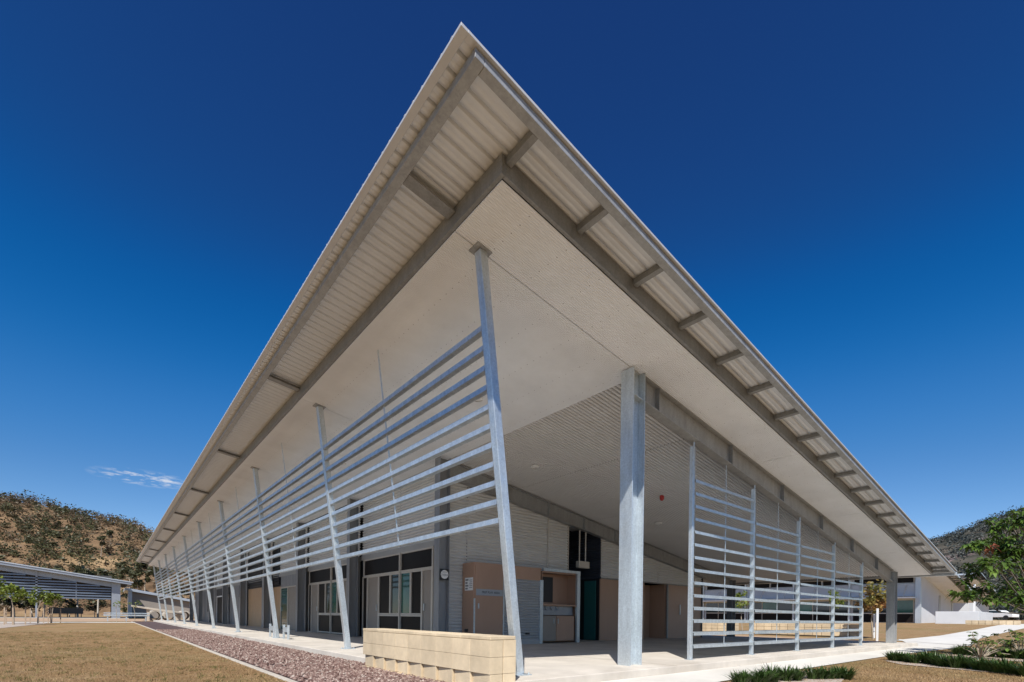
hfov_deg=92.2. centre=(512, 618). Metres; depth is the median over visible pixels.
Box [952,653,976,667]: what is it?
strappy clump
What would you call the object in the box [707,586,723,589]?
window
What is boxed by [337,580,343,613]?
window
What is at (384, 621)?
window
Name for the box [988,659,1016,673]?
strappy clump
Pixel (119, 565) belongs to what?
gum tree
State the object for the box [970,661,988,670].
strappy clump
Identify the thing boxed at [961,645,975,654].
strappy clump
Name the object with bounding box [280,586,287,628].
window
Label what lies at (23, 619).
path
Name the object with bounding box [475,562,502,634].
door
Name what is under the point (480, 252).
louvre screen
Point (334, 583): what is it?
window
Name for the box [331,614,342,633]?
window
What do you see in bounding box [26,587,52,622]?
sapling
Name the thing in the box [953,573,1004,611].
classroom building
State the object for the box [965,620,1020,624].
block wall
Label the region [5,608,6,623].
tree stake
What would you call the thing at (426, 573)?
door
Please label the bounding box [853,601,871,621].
window
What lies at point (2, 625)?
side garden bed
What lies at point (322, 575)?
window
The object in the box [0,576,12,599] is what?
sapling
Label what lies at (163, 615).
concrete pipe
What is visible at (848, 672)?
strappy clump
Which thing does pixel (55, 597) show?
sapling
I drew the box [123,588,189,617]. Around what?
shed
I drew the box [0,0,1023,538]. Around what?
sky
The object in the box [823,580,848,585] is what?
window
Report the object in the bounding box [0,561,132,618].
assembly hall
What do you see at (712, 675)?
path
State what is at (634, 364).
pavilion
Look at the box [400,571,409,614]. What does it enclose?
window
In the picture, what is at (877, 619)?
tree stake
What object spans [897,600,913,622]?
window
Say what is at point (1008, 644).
broadleaf shrub
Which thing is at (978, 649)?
broadleaf shrub
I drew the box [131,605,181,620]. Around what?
bench
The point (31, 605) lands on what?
bush
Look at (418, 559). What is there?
window
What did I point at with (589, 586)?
door
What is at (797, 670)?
strappy clump
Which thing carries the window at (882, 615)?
in the classroom building at (922, 599)
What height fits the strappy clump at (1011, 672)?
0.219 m
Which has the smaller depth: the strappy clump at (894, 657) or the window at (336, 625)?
the strappy clump at (894, 657)
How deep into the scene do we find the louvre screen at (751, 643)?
10.98 m
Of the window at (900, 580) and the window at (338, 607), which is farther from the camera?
the window at (900, 580)
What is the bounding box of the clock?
[440,569,448,579]
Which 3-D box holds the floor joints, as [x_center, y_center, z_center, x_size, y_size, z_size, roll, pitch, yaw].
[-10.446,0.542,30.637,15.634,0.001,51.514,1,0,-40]
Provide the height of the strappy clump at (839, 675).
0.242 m
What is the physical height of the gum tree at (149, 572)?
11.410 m
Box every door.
[216,595,228,623]
[287,585,295,629]
[311,583,319,632]
[367,575,377,627]
[421,568,431,630]
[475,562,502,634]
[584,581,595,639]
[938,596,940,611]
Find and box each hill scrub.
[0,492,195,612]
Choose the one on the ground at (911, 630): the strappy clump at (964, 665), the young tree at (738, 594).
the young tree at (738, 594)
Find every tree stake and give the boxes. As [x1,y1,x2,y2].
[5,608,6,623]
[873,614,874,637]
[876,608,878,640]
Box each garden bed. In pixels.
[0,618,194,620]
[0,623,45,627]
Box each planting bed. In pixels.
[750,671,843,681]
[886,660,995,672]
[939,653,1023,661]
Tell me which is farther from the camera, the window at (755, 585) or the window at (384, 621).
the window at (755, 585)
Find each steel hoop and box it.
[269,624,274,636]
[283,625,289,639]
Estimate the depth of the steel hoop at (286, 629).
14.98 m
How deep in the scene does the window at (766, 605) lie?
57.55 m
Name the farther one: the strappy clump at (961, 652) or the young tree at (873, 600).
the young tree at (873, 600)
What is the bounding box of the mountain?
[934,518,1023,619]
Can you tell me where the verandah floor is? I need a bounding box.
[153,620,917,681]
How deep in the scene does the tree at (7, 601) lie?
72.13 m
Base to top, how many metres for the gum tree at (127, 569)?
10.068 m
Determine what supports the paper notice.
attached to the storage kiosk
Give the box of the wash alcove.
[541,568,579,642]
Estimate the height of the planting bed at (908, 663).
0.001 m
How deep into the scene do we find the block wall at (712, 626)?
30.03 m
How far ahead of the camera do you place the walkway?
39.78 m
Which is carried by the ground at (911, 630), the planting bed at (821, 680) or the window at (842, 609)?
the planting bed at (821, 680)
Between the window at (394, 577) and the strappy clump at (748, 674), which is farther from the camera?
the window at (394, 577)
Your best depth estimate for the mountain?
487.54 m
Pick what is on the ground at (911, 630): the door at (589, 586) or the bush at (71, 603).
the bush at (71, 603)
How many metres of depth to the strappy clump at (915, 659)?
10.60 m
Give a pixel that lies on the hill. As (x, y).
(149, 586)
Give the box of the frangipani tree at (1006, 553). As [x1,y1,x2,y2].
[946,507,1023,617]
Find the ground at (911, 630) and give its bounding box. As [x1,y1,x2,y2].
[0,614,1023,681]
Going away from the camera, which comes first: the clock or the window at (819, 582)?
the clock
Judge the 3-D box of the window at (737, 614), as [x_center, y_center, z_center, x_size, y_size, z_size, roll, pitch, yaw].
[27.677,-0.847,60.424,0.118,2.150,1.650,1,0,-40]
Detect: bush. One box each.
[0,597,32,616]
[21,599,40,616]
[55,599,76,616]
[83,602,104,616]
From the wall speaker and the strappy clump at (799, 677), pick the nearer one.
the strappy clump at (799, 677)
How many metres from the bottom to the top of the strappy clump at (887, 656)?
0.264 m
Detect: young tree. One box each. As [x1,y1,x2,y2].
[735,590,748,630]
[828,590,845,608]
[854,579,886,639]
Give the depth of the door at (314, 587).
21.38 m
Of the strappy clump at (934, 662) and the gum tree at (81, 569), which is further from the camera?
the gum tree at (81, 569)
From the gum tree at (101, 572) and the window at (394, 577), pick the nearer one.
the window at (394, 577)
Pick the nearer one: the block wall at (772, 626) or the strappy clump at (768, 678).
the strappy clump at (768, 678)
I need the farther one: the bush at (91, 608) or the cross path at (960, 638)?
the bush at (91, 608)
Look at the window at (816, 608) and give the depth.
53.38 m
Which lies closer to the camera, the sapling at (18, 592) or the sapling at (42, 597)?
the sapling at (18, 592)
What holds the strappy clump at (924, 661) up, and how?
on the planting bed at (908, 663)
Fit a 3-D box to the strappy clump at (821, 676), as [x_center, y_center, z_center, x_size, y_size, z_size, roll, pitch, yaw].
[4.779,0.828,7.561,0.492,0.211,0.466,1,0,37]
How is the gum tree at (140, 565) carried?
on the hill
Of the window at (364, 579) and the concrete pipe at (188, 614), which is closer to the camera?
the window at (364, 579)
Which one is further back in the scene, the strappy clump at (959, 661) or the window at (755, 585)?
the window at (755, 585)
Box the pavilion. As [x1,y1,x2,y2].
[136,22,956,665]
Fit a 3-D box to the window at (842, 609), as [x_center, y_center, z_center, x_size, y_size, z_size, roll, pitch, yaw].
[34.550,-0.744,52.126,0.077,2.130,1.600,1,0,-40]
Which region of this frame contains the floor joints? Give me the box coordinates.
[206,622,880,665]
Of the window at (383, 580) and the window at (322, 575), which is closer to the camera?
the window at (383, 580)
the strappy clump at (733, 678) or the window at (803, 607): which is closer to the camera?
the strappy clump at (733, 678)
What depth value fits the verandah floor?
11.50 m
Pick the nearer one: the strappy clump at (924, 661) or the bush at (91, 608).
the strappy clump at (924, 661)
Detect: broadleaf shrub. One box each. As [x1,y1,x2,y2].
[957,632,1012,658]
[983,629,1023,655]
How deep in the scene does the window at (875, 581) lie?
49.98 m
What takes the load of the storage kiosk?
on the verandah floor
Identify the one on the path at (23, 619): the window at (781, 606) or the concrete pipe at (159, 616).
the concrete pipe at (159, 616)
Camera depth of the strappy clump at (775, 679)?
7.05 m
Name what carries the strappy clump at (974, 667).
on the planting bed at (908, 663)
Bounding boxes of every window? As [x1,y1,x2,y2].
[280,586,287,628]
[308,584,310,631]
[309,567,329,583]
[318,582,324,613]
[318,614,329,632]
[325,582,329,613]
[331,563,346,580]
[331,581,336,613]
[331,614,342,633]
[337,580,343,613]
[362,577,366,636]
[363,553,398,576]
[378,574,389,614]
[378,614,397,628]
[390,573,398,614]
[400,546,431,571]
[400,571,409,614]
[400,615,420,629]
[410,569,421,614]
[706,603,718,618]
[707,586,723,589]
[719,603,726,618]
[735,603,744,619]
[748,602,761,619]
[749,584,769,587]
[762,602,776,619]
[771,583,792,587]
[777,603,792,619]
[799,602,812,620]
[800,581,821,585]
[813,602,829,620]
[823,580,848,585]
[830,601,847,620]
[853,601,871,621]
[854,579,882,583]
[872,608,885,621]
[884,577,914,582]
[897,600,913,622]
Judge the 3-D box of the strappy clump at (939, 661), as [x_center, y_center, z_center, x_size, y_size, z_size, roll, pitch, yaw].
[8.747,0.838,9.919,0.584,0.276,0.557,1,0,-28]
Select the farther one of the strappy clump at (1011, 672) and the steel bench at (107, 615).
the steel bench at (107, 615)
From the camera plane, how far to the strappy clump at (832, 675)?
7.54 m
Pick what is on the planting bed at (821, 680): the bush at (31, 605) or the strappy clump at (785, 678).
the strappy clump at (785, 678)
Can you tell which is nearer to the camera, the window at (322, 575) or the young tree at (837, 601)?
the window at (322, 575)
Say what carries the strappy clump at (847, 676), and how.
on the planting bed at (821, 680)
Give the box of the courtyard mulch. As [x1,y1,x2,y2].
[706,635,834,639]
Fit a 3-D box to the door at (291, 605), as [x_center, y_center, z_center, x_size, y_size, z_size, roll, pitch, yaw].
[-10.683,-0.514,23.950,0.080,2.150,1.400,1,0,-40]
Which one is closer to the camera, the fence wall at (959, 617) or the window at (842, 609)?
the fence wall at (959, 617)
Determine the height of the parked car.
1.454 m
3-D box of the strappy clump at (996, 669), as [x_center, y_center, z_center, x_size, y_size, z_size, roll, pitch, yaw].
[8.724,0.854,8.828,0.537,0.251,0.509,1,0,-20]
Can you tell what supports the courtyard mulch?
on the ground at (911, 630)
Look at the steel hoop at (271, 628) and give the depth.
16.49 m
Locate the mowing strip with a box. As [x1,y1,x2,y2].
[131,621,296,681]
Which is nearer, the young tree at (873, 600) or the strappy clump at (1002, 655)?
the strappy clump at (1002, 655)
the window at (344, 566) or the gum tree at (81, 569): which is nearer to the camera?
the window at (344, 566)
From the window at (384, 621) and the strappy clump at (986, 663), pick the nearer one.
the strappy clump at (986, 663)
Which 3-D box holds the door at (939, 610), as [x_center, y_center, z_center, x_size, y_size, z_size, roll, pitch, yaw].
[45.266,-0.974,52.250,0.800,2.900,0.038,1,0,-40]
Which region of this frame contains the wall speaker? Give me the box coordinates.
[576,530,589,568]
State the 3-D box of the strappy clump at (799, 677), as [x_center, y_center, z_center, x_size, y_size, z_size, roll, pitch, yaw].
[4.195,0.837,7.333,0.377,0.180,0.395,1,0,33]
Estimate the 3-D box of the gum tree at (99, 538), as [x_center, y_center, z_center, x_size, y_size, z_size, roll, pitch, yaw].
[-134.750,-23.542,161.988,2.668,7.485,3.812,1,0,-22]
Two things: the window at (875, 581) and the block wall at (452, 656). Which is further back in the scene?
the window at (875, 581)
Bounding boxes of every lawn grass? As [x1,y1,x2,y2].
[0,631,290,681]
[725,649,1023,681]
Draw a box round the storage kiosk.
[462,562,542,643]
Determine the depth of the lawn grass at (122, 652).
9.19 m
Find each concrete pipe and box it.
[150,610,160,620]
[162,610,173,619]
[179,611,189,619]
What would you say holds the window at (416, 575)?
in the pavilion
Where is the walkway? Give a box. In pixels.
[33,622,134,622]
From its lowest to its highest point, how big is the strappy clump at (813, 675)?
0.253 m
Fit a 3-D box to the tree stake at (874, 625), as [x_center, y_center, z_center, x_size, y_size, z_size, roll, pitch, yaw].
[17.427,0.269,23.751,0.070,1.550,0.070,1,0,-40]
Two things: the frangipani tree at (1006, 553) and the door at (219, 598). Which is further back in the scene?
the door at (219, 598)
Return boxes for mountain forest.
[927,505,1023,619]
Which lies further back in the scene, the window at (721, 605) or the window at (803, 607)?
the window at (721, 605)
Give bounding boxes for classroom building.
[703,574,980,622]
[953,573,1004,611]
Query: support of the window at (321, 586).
in the pavilion
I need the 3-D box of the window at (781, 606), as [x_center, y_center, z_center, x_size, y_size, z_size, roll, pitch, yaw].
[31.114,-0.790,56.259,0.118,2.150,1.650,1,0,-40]
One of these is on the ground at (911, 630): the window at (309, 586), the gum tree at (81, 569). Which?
the gum tree at (81, 569)
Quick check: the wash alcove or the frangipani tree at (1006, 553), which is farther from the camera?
the wash alcove
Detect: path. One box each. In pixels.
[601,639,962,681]
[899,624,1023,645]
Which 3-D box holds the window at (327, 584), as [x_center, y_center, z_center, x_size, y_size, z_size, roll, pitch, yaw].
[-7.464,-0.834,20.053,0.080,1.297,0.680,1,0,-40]
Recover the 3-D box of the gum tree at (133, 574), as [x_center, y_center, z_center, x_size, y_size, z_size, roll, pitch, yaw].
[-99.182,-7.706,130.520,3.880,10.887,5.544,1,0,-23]
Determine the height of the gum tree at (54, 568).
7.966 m
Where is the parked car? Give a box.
[989,610,1018,619]
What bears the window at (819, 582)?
in the classroom building at (922, 599)
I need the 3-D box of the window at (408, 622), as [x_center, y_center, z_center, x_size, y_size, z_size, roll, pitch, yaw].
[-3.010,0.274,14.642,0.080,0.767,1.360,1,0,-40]
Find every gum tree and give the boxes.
[37,566,65,616]
[70,565,92,616]
[89,568,112,616]
[96,535,106,554]
[106,530,113,542]
[114,562,126,579]
[118,565,137,587]
[126,569,145,589]
[133,558,148,590]
[143,566,166,585]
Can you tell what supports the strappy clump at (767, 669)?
on the planting bed at (821, 680)
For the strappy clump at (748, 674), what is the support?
on the planting bed at (821, 680)
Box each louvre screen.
[152,241,531,675]
[684,441,862,659]
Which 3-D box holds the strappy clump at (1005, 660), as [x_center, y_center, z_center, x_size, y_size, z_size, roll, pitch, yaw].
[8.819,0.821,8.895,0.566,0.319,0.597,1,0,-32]
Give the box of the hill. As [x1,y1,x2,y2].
[0,499,195,614]
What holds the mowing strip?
on the ground at (911, 630)
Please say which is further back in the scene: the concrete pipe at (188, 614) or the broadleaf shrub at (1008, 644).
the concrete pipe at (188, 614)
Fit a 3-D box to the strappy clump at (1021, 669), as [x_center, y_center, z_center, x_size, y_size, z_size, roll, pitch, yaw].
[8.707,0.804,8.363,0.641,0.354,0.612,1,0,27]
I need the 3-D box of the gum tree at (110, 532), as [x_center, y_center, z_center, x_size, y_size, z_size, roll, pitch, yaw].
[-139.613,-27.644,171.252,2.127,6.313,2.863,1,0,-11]
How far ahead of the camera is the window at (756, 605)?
58.62 m
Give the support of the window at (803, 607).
in the classroom building at (922, 599)
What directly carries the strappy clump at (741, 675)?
on the planting bed at (821, 680)
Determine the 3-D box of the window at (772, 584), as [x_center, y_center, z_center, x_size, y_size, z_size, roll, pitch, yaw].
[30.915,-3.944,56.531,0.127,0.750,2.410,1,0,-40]
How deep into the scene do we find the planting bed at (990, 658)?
12.44 m
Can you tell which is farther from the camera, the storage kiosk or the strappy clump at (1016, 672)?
the storage kiosk
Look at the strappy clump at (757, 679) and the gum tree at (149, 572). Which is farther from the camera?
the gum tree at (149, 572)
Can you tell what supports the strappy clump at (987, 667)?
on the planting bed at (908, 663)
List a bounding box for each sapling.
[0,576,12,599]
[0,584,27,624]
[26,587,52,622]
[44,593,63,622]
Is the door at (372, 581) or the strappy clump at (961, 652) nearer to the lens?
the strappy clump at (961, 652)
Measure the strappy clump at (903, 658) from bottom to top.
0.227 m
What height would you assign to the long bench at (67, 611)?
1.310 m
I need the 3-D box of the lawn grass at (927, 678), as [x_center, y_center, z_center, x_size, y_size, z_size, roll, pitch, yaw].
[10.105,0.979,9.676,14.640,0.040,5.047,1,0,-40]
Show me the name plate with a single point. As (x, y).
(486, 592)
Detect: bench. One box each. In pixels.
[49,607,82,617]
[104,613,149,620]
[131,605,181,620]
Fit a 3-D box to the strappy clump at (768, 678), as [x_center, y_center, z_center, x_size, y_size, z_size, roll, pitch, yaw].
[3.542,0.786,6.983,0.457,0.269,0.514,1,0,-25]
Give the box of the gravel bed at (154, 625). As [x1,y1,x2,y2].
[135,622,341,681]
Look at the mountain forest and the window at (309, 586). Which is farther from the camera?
the mountain forest
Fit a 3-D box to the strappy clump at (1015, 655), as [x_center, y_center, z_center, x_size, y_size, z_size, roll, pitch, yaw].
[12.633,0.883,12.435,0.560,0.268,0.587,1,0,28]
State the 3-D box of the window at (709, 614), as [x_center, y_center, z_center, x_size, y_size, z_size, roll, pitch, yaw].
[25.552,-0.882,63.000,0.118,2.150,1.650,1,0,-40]
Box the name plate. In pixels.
[476,589,502,595]
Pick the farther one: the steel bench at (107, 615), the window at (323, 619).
the steel bench at (107, 615)
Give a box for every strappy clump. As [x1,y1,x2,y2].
[723,671,751,681]
[726,670,756,681]
[738,670,753,681]
[748,668,775,677]
[748,668,776,681]
[748,671,772,681]
[754,661,784,674]
[768,664,804,680]
[769,665,800,678]
[771,672,786,681]
[792,665,811,678]
[792,671,805,680]
[804,664,824,678]
[812,667,842,678]
[817,665,843,678]
[826,664,845,678]
[830,665,858,677]
[837,669,858,679]
[880,650,894,659]
[886,651,900,660]
[898,653,913,661]
[905,653,924,663]
[912,649,938,663]
[924,651,947,664]
[926,654,941,664]
[931,653,950,666]
[937,653,967,667]
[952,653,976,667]
[956,644,972,654]
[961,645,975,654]
[965,658,985,669]
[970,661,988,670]
[975,658,998,670]
[977,659,1001,671]
[985,655,1022,666]
[988,659,1009,672]
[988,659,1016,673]
[995,650,1011,657]
[1001,663,1018,674]
[1003,664,1020,675]
[1004,649,1023,658]
[1007,658,1023,676]
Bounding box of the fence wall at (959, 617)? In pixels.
[935,611,992,623]
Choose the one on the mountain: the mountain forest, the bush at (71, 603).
the mountain forest
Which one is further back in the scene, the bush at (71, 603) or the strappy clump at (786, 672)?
the bush at (71, 603)
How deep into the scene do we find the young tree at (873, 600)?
22.57 m
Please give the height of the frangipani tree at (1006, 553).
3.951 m
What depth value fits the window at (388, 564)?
16.23 m
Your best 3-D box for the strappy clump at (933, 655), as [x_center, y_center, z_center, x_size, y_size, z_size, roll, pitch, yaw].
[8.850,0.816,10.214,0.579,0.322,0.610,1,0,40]
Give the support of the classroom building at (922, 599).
on the ground at (911, 630)
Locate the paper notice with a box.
[465,577,472,590]
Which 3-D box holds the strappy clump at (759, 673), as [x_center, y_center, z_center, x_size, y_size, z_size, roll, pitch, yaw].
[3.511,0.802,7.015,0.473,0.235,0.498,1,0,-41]
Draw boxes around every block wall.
[363,628,515,681]
[702,623,738,630]
[754,623,858,636]
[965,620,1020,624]

